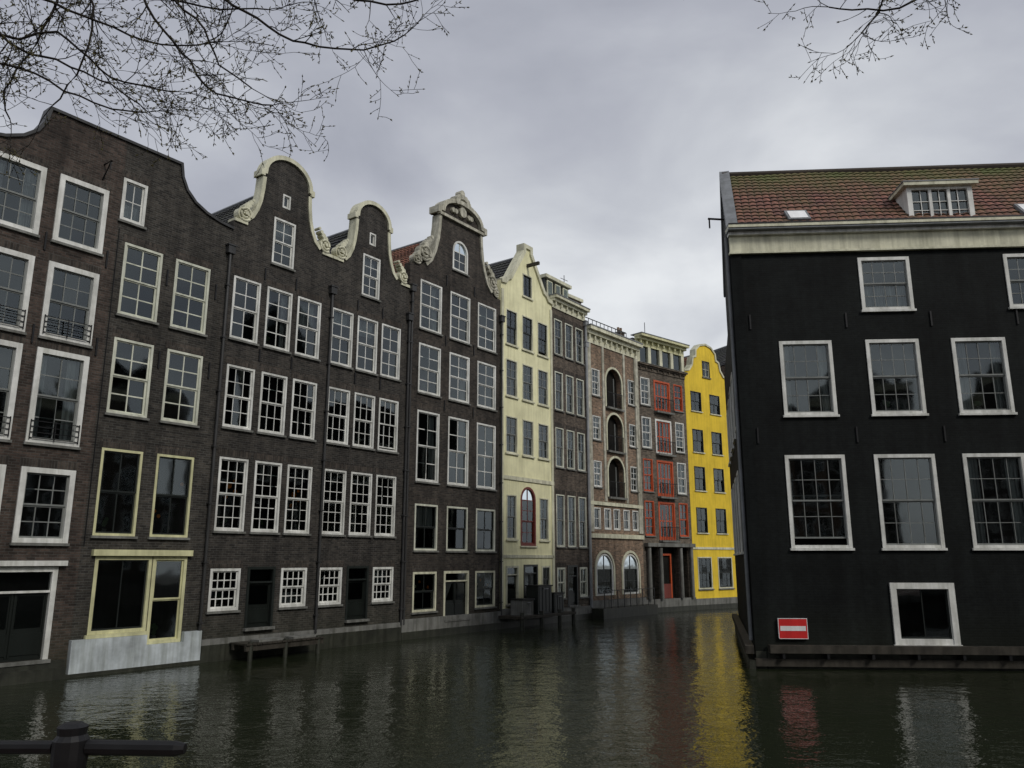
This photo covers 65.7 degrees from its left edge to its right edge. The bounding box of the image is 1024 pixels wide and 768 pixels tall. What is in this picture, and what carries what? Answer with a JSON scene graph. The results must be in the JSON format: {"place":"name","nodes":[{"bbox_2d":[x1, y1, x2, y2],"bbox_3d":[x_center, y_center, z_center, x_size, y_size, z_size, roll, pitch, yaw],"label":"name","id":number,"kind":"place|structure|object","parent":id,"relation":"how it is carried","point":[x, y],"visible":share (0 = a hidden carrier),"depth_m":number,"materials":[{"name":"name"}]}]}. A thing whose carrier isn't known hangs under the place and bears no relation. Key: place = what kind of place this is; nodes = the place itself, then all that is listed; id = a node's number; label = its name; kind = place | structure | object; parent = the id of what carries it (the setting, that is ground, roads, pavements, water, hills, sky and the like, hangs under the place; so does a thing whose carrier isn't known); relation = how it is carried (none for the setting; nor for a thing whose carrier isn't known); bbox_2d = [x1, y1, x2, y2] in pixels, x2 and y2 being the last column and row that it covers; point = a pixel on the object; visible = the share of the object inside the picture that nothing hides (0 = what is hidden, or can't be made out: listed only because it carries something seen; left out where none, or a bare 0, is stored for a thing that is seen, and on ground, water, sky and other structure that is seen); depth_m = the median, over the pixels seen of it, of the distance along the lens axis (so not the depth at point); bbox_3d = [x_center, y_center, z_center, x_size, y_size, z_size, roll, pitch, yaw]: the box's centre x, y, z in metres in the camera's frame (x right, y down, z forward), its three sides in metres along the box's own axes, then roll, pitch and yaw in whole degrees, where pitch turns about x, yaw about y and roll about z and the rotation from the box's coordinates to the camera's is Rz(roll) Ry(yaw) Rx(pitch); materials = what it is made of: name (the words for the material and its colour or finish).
{"place":"outdoors","nodes":[
{"label":"outdoors","id":0,"kind":"place"},
{"bbox_2d":[0,608,1023,767],"bbox_3d":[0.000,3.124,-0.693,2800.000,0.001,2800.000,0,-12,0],"label":"canal water","id":1,"kind":"structure","parent":0,"point":[683,689],"depth_m":17.63,"materials":[{"name":"black liquid"}]},
{"bbox_2d":[0,659,200,685],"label":"stone plinth","id":2,"kind":"structure","parent":1,"relation":"in","point":[42,672],"depth_m":21.54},
{"bbox_2d":[0,111,127,666],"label":"front wall","id":3,"kind":"structure","parent":2,"relation":"on","point":[72,144],"depth_m":23.07,"materials":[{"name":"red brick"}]},
{"bbox_2d":[0,592,47,662],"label":"doors","id":4,"kind":"structure","parent":3,"relation":"attached to","point":[26,628],"depth_m":21.45,"materials":[{"name":"paint"}]},
{"bbox_2d":[0,561,67,659],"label":"door frames","id":5,"kind":"structure","parent":3,"relation":"attached to","point":[52,585],"depth_m":21.83,"materials":[{"name":"white paint"}]},
{"bbox_2d":[0,161,138,440],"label":"curtains","id":6,"kind":"object","parent":3,"relation":"attached to","point":[72,366],"visible":0.57,"depth_m":23.20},
{"bbox_2d":[0,151,147,542],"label":"window frames","id":7,"kind":"structure","parent":3,"relation":"attached to","point":[40,352],"depth_m":22.82,"materials":[{"name":"wood"}]},
{"bbox_2d":[0,157,102,538],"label":"window sashes","id":8,"kind":"object","parent":7,"relation":"in","point":[73,213],"depth_m":22.84,"materials":[{"name":"wood"}]},
{"bbox_2d":[0,159,205,638],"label":"dark interior","id":9,"kind":"object","parent":3,"relation":"attached to","point":[167,581],"visible":0.41,"depth_m":24.27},
{"bbox_2d":[0,106,234,229],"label":"gable coping","id":10,"kind":"object","parent":3,"relation":"on","point":[57,110],"visible":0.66,"depth_m":25.27,"materials":[{"name":"stone"}]},
{"bbox_2d":[65,630,201,674],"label":"stone plinth","id":11,"kind":"structure","parent":2,"relation":"on","point":[96,654],"depth_m":23.35,"materials":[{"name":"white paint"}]},
{"bbox_2d":[70,143,232,644],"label":"front wall","id":12,"kind":"structure","parent":2,"relation":"on","point":[177,218],"depth_m":25.78,"materials":[{"name":"brown brick"}]},
{"bbox_2d":[0,218,207,667],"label":"window sills","id":13,"kind":"structure","parent":12,"relation":"attached to","point":[11,664],"depth_m":23.35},
{"bbox_2d":[0,144,212,470],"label":"lintels","id":14,"kind":"object","parent":12,"relation":"attached to","point":[40,463],"visible":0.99,"depth_m":24.02,"materials":[{"name":"brick"}]},
{"bbox_2d":[84,549,193,638],"bbox_3d":[-11.225,6.298,24.020,0.140,2.500,3.170,-9,-15,35],"label":"shop front frame","id":15,"kind":"object","parent":12,"relation":"attached to","point":[102,552],"visible":1,"depth_m":23.75,"materials":[{"name":"yellow paint"}]},
{"bbox_2d":[87,447,193,644],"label":"window frames","id":16,"kind":"structure","parent":12,"relation":"attached to","point":[148,587],"depth_m":24.31,"materials":[{"name":"wood"}]},
{"bbox_2d":[91,450,190,630],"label":"window sashes","id":17,"kind":"object","parent":16,"relation":"in","point":[117,492],"depth_m":24.22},
{"bbox_2d":[106,242,210,424],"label":"window frames","id":18,"kind":"structure","parent":12,"relation":"attached to","point":[144,415],"depth_m":25.66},
{"bbox_2d":[109,246,207,422],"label":"window sashes","id":19,"kind":"object","parent":18,"relation":"in","point":[139,283],"depth_m":25.74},
{"bbox_2d":[196,243,236,630],"bbox_3d":[-9.967,1.659,26.726,0.230,13.530,0.340,-9,-15,35],"label":"drainpipe","id":20,"kind":"object","parent":12,"relation":"attached to","point":[230,249],"visible":1,"depth_m":26.72,"materials":[{"name":"metal"}]},
{"bbox_2d":[200,643,313,662],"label":"stone plinth","id":21,"kind":"structure","parent":1,"relation":"in","point":[216,652],"depth_m":26.09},
{"bbox_2d":[201,161,331,639],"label":"front wall","id":22,"kind":"structure","parent":21,"relation":"on","point":[252,240],"depth_m":29.02,"materials":[{"name":"brown brick"}]},
{"bbox_2d":[246,583,269,627],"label":"doors","id":23,"kind":"structure","parent":22,"relation":"attached to","point":[257,613],"depth_m":27.42,"materials":[{"name":"paint"}]},
{"bbox_2d":[205,262,320,630],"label":"window sills","id":24,"kind":"structure","parent":22,"relation":"attached to","point":[269,434],"depth_m":28.22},
{"bbox_2d":[210,199,316,606],"bbox_3d":[-8.910,0.552,29.055,0.194,16.000,3.980,-9,-15,35],"label":"dark interior","id":25,"kind":"object","parent":22,"relation":"attached to","point":[258,574],"visible":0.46,"depth_m":28.86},
{"bbox_2d":[207,194,321,611],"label":"window frames","id":26,"kind":"structure","parent":22,"relation":"attached to","point":[263,462],"depth_m":28.72,"materials":[{"name":"wood"}]},
{"bbox_2d":[210,197,318,608],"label":"window sashes","id":27,"kind":"object","parent":26,"relation":"in","point":[234,494],"depth_m":28.71,"materials":[{"name":"wood"}]},
{"bbox_2d":[208,209,322,567],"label":"lintels","id":28,"kind":"object","parent":22,"relation":"attached to","point":[247,455],"visible":1,"depth_m":28.87,"materials":[{"name":"brick"}]},
{"bbox_2d":[228,155,332,257],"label":"gable trim","id":29,"kind":"structure","parent":22,"relation":"attached to","point":[260,187],"depth_m":30.17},
{"bbox_2d":[266,222,315,602],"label":"curtains","id":30,"kind":"object","parent":22,"relation":"attached to","point":[303,307],"visible":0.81,"depth_m":30.47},
{"bbox_2d":[229,634,323,661],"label":"wooden jetty","id":31,"kind":"object","parent":1,"relation":"in","point":[252,645],"visible":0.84,"depth_m":26.69,"materials":[{"name":"brown wood"}]},
{"bbox_2d":[314,627,400,649],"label":"stone plinth","id":32,"kind":"structure","parent":1,"relation":"in","point":[343,639],"depth_m":30.64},
{"bbox_2d":[313,205,408,629],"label":"front wall","id":33,"kind":"structure","parent":32,"relation":"on","point":[346,278],"depth_m":32.71,"materials":[{"name":"brown brick"}]},
{"bbox_2d":[313,285,337,632],"bbox_3d":[-7.172,2.580,30.418,0.230,13.330,0.340,-9,-15,35],"label":"drainpipe","id":34,"kind":"object","parent":33,"relation":"attached to","point":[332,290],"visible":1,"depth_m":30.37,"materials":[{"name":"metal"}]},
{"bbox_2d":[319,238,396,600],"bbox_3d":[-6.246,1.337,32.596,0.194,16.000,3.920,-9,-15,35],"label":"dark interior","id":35,"kind":"object","parent":33,"relation":"attached to","point":[355,573],"visible":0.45,"depth_m":32.51,"materials":[{"name":"glass"}]},
{"bbox_2d":[318,294,400,622],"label":"window sills","id":36,"kind":"structure","parent":33,"relation":"attached to","point":[357,447],"depth_m":31.82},
{"bbox_2d":[318,232,400,604],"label":"window frames","id":37,"kind":"structure","parent":33,"relation":"attached to","point":[370,475],"depth_m":32.42,"materials":[{"name":"wood"}]},
{"bbox_2d":[319,235,398,602],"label":"window sashes","id":38,"kind":"object","parent":37,"relation":"in","point":[333,415],"depth_m":32.27,"materials":[{"name":"wood"}]},
{"bbox_2d":[317,247,401,566],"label":"lintels","id":39,"kind":"object","parent":33,"relation":"attached to","point":[332,563],"visible":1,"depth_m":32.45,"materials":[{"name":"brick"}]},
{"bbox_2d":[333,200,409,287],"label":"gable trim","id":40,"kind":"structure","parent":33,"relation":"attached to","point":[355,210],"depth_m":33.69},
{"bbox_2d":[401,622,501,639],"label":"stone plinth","id":41,"kind":"structure","parent":1,"relation":"in","point":[443,631],"depth_m":34.74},
{"bbox_2d":[401,611,501,632],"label":"stone plinth","id":42,"kind":"structure","parent":41,"relation":"on","point":[421,624],"depth_m":34.77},
{"bbox_2d":[400,204,500,618],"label":"front wall","id":43,"kind":"structure","parent":42,"relation":"on","point":[439,267],"depth_m":37.17,"materials":[{"name":"brick"}]},
{"bbox_2d":[398,312,414,624],"bbox_3d":[-4.538,3.356,33.920,0.230,13.330,0.340,-9,-15,35],"label":"drainpipe","id":44,"kind":"object","parent":43,"relation":"attached to","point":[409,316],"visible":1,"depth_m":33.90,"materials":[{"name":"metal"}]},
{"bbox_2d":[416,284,464,525],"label":"curtains","id":45,"kind":"object","parent":43,"relation":"attached to","point":[420,516],"visible":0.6,"depth_m":36.11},
{"bbox_2d":[414,505,492,609],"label":"window sashes","id":46,"kind":"object","parent":43,"relation":"attached to","point":[423,547],"depth_m":36.14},
{"bbox_2d":[414,252,492,608],"bbox_3d":[-2.703,1.746,37.446,0.194,17.900,5.700,-9,-15,35],"label":"dark interior","id":47,"kind":"object","parent":43,"relation":"attached to","point":[485,536],"visible":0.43,"depth_m":37.49,"materials":[{"name":"black"}]},
{"bbox_2d":[411,273,496,570],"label":"lintels","id":48,"kind":"object","parent":43,"relation":"attached to","point":[452,414],"visible":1,"depth_m":37.19,"materials":[{"name":"brick"}]},
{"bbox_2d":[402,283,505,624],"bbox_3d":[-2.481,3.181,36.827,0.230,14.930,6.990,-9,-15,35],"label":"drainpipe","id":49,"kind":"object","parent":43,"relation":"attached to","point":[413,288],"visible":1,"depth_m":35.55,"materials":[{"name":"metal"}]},
{"bbox_2d":[414,503,494,550],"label":"window frames","id":50,"kind":"structure","parent":43,"relation":"attached to","point":[466,537],"depth_m":35.89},
{"bbox_2d":[411,268,497,621],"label":"window sills","id":51,"kind":"structure","parent":43,"relation":"attached to","point":[453,339],"depth_m":36.63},
{"bbox_2d":[415,241,495,489],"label":"window frames","id":52,"kind":"structure","parent":43,"relation":"attached to","point":[439,376],"depth_m":37.69,"materials":[{"name":"wood"}]},
{"bbox_2d":[417,244,493,487],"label":"window sashes","id":53,"kind":"object","parent":52,"relation":"in","point":[452,376],"depth_m":37.73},
{"bbox_2d":[421,198,492,293],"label":"gable trim","id":54,"kind":"structure","parent":43,"relation":"attached to","point":[439,208],"depth_m":38.61,"materials":[{"name":"stone"}]},
{"bbox_2d":[502,617,556,628],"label":"stone plinth","id":55,"kind":"structure","parent":1,"relation":"in","point":[514,624],"depth_m":39.50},
{"bbox_2d":[502,608,556,621],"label":"stone plinth","id":56,"kind":"structure","parent":55,"relation":"on","point":[506,611],"depth_m":38.30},
{"bbox_2d":[497,249,551,608],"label":"front wall","id":57,"kind":"structure","parent":56,"relation":"on","point":[537,308],"depth_m":41.88,"materials":[{"name":"beige paint"}]},
{"bbox_2d":[507,277,546,584],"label":"dark interior","id":58,"kind":"object","parent":57,"relation":"attached to","point":[526,527],"visible":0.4,"depth_m":42.22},
{"bbox_2d":[501,288,554,608],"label":"pilasters","id":59,"kind":"object","parent":57,"relation":"attached to","point":[552,443],"visible":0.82,"depth_m":42.39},
{"bbox_2d":[506,273,550,584],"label":"window frames","id":60,"kind":"structure","parent":57,"relation":"attached to","point":[547,539],"depth_m":42.12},
{"bbox_2d":[507,360,546,538],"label":"window sashes","id":61,"kind":"object","parent":60,"relation":"attached to","point":[526,438],"depth_m":41.86,"materials":[{"name":"grey paint"}]},
{"bbox_2d":[557,613,591,622],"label":"stone plinth","id":62,"kind":"structure","parent":1,"relation":"in","point":[578,617],"depth_m":43.19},
{"bbox_2d":[557,606,591,616],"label":"stone plinth","id":63,"kind":"structure","parent":62,"relation":"on","point":[583,610],"depth_m":43.51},
{"bbox_2d":[551,307,589,607],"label":"front wall","id":64,"kind":"structure","parent":63,"relation":"on","point":[570,480],"depth_m":44.82,"materials":[{"name":"brown brick"}]},
{"bbox_2d":[555,322,584,593],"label":"dark interior","id":65,"kind":"object","parent":64,"relation":"attached to","point":[578,404],"visible":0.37,"depth_m":45.38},
{"bbox_2d":[554,318,587,597],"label":"window frames","id":66,"kind":"structure","parent":64,"relation":"attached to","point":[564,587],"depth_m":45.04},
{"bbox_2d":[555,320,584,545],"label":"window sashes","id":67,"kind":"object","parent":66,"relation":"in","point":[568,403],"depth_m":45.21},
{"bbox_2d":[583,320,592,607],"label":"drainpipe","id":68,"kind":"object","parent":64,"relation":"attached to","point":[585,322],"visible":1,"depth_m":46.08,"materials":[{"name":"metal"}]},
{"bbox_2d":[592,604,657,618],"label":"quay ledge","id":69,"kind":"object","parent":1,"relation":"in","point":[621,611],"visible":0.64,"depth_m":45.54,"materials":[{"name":"stone"}]},
{"bbox_2d":[658,605,696,611],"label":"stone plinth","id":70,"kind":"structure","parent":1,"relation":"in","point":[676,608],"depth_m":50.76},
{"bbox_2d":[647,597,696,606],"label":"stone plinth","id":71,"kind":"structure","parent":70,"relation":"on","point":[674,602],"depth_m":50.67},
{"bbox_2d":[638,369,691,599],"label":"front wall","id":72,"kind":"structure","parent":71,"relation":"on","point":[646,411],"depth_m":52.32,"materials":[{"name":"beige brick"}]},
{"bbox_2d":[641,379,685,598],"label":"dark interior","id":73,"kind":"object","parent":72,"relation":"attached to","point":[667,550],"visible":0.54,"depth_m":52.36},
{"bbox_2d":[643,380,688,539],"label":"window frames","id":74,"kind":"structure","parent":72,"relation":"attached to","point":[671,463],"depth_m":52.26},
{"bbox_2d":[644,382,686,537],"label":"window sashes","id":75,"kind":"object","parent":74,"relation":"in","point":[664,478],"depth_m":52.64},
{"bbox_2d":[644,543,695,599],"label":"portico columns","id":76,"kind":"structure","parent":71,"relation":"on","point":[662,571],"depth_m":50.71,"materials":[{"name":"grey stone"}]},
{"bbox_2d":[697,603,737,609],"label":"stone plinth","id":77,"kind":"structure","parent":1,"relation":"in","point":[717,606],"depth_m":53.33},
{"bbox_2d":[696,597,737,604],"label":"stone plinth","id":78,"kind":"structure","parent":77,"relation":"on","point":[708,601],"depth_m":53.42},
{"bbox_2d":[684,346,736,598],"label":"front wall","id":79,"kind":"structure","parent":78,"relation":"on","point":[707,423],"depth_m":55.51,"materials":[{"name":"yellow paint"}]},
{"bbox_2d":[691,363,730,586],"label":"dark interior","id":80,"kind":"object","parent":79,"relation":"attached to","point":[699,471],"visible":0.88,"depth_m":55.53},
{"bbox_2d":[722,203,768,668],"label":"side wall","id":81,"kind":"structure","parent":1,"relation":"in","point":[751,488],"depth_m":25.89,"materials":[{"name":"black brick"}]},
{"bbox_2d":[719,171,736,296],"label":"gable verge","id":82,"kind":"structure","parent":81,"relation":"on","point":[726,198],"depth_m":29.67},
{"bbox_2d":[732,613,1023,668],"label":"timber fender","id":83,"kind":"object","parent":1,"relation":"on","point":[748,645],"visible":1,"depth_m":23.55,"materials":[{"name":"brown wood"}]},
{"bbox_2d":[756,651,1023,670],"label":"stone plinth","id":84,"kind":"structure","parent":1,"relation":"in","point":[760,654],"depth_m":23.75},
{"bbox_2d":[728,239,1023,667],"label":"front wall","id":85,"kind":"structure","parent":84,"relation":"on","point":[838,597],"depth_m":25.26,"materials":[{"name":"black brick"}]},
{"bbox_2d":[724,237,752,639],"bbox_3d":[7.350,1.423,25.822,0.111,13.200,0.111,-9,-15,35],"label":"drainpipe","id":86,"kind":"object","parent":85,"relation":"attached to","point":[739,446],"visible":1,"depth_m":25.67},
{"bbox_2d":[725,216,1023,255],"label":"cornice","id":87,"kind":"structure","parent":85,"relation":"attached to","point":[888,241],"depth_m":26.50,"materials":[{"name":"wood"}]},
{"bbox_2d":[726,253,1023,644],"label":"window frames","id":88,"kind":"structure","parent":85,"relation":"attached to","point":[894,587],"depth_m":25.20,"materials":[{"name":"wood"}]},
{"bbox_2d":[783,257,1023,544],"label":"window sashes","id":89,"kind":"object","parent":88,"relation":"in","point":[906,376],"depth_m":25.38,"materials":[{"name":"wood"}]},
{"bbox_2d":[727,223,1023,237],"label":"cornice","id":90,"kind":"structure","parent":85,"relation":"attached to","point":[879,229],"depth_m":26.52,"materials":[{"name":"white paint"}]},
{"bbox_2d":[726,219,1023,234],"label":"cornice","id":91,"kind":"structure","parent":90,"relation":"on","point":[911,224],"depth_m":26.36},
{"bbox_2d":[728,306,1023,645],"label":"window sills","id":92,"kind":"structure","parent":85,"relation":"attached to","point":[877,415],"depth_m":25.11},
{"bbox_2d":[785,259,1023,636],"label":"dark interior","id":93,"kind":"object","parent":85,"relation":"attached to","point":[911,614],"visible":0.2,"depth_m":25.25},
{"bbox_2d":[784,286,1023,542],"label":"curtains","id":94,"kind":"object","parent":93,"relation":"attached to","point":[1018,512],"visible":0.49,"depth_m":25.62,"materials":[{"name":"fabric"}]},
{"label":"stone plinth","id":95,"kind":"object","parent":1,"relation":"in","visible":0},
{"bbox_2d":[593,598,646,607],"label":"stone plinth","id":96,"kind":"structure","parent":95,"relation":"on","point":[598,603],"depth_m":46.49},
{"bbox_2d":[590,343,644,600],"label":"front wall","id":97,"kind":"structure","parent":96,"relation":"on","point":[617,549],"depth_m":48.56,"materials":[{"name":"brown brick"}]},
{"bbox_2d":[592,371,635,592],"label":"dark interior","id":98,"kind":"object","parent":97,"relation":"attached to","point":[610,377],"visible":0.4,"depth_m":48.91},
{"bbox_2d":[587,325,642,358],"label":"cornice","id":99,"kind":"structure","parent":97,"relation":"attached to","point":[600,337],"depth_m":49.87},
{"bbox_2d":[591,368,638,595],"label":"window frames","id":100,"kind":"structure","parent":97,"relation":"attached to","point":[606,555],"depth_m":47.85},
{"bbox_2d":[588,343,643,533],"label":"pilasters","id":101,"kind":"object","parent":97,"relation":"attached to","point":[637,437],"visible":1,"depth_m":49.47,"materials":[{"name":"stone"}]},
{"bbox_2d":[0,0,1023,355],"label":"sky","id":102,"kind":"structure","parent":0,"point":[596,137],"materials":[{"name":"grey"}]},
{"bbox_2d":[722,162,1023,176],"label":"roof ridge","id":103,"kind":"structure","parent":0,"point":[915,168],"depth_m":30.52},
{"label":"quay pavement","id":104,"kind":"structure","parent":0,"visible":0},
{"bbox_2d":[0,721,186,767],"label":"iron quay railing","id":105,"kind":"object","parent":104,"relation":"on","point":[71,744],"visible":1,"depth_m":3.23,"materials":[{"name":"metal"}]},
{"bbox_2d":[0,0,468,184],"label":"bare tree","id":106,"kind":"object","parent":104,"relation":"on","point":[37,34],"visible":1,"depth_m":7.89,"materials":[{"name":"brown plant"}]},
{"bbox_2d":[755,0,972,83],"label":"bare tree","id":107,"kind":"object","parent":104,"relation":"on","point":[878,10],"visible":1,"depth_m":7.98,"materials":[{"name":"brown plant"}]},
{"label":"ground","id":108,"kind":"structure","parent":0,"visible":0},
{"bbox_3d":[16.297,1.723,32.491,14.200,18.300,14.800,-1,-13,4],"label":"side and rear walls","id":109,"kind":"object","parent":108,"relation":"on","visible":0},
{"bbox_2d":[730,167,1023,222],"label":"roof tiles","id":110,"kind":"object","parent":109,"relation":"on","point":[834,196],"visible":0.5,"depth_m":28.80,"materials":[{"name":"tile"}]},
{"bbox_2d":[895,185,974,215],"bbox_3d":[14.661,-5.910,27.858,2.160,1.360,1.750,-1,-13,4],"label":"dormer","id":111,"kind":"object","parent":110,"relation":"attached to","point":[904,200],"visible":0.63,"depth_m":27.11,"materials":[{"name":"white paint"}]},
{"bbox_2d":[912,191,964,209],"bbox_3d":[14.623,-6.003,27.326,1.840,1.310,0.070,-1,-13,4],"label":"window","id":112,"kind":"structure","parent":110,"relation":"attached to","point":[924,197],"depth_m":27.36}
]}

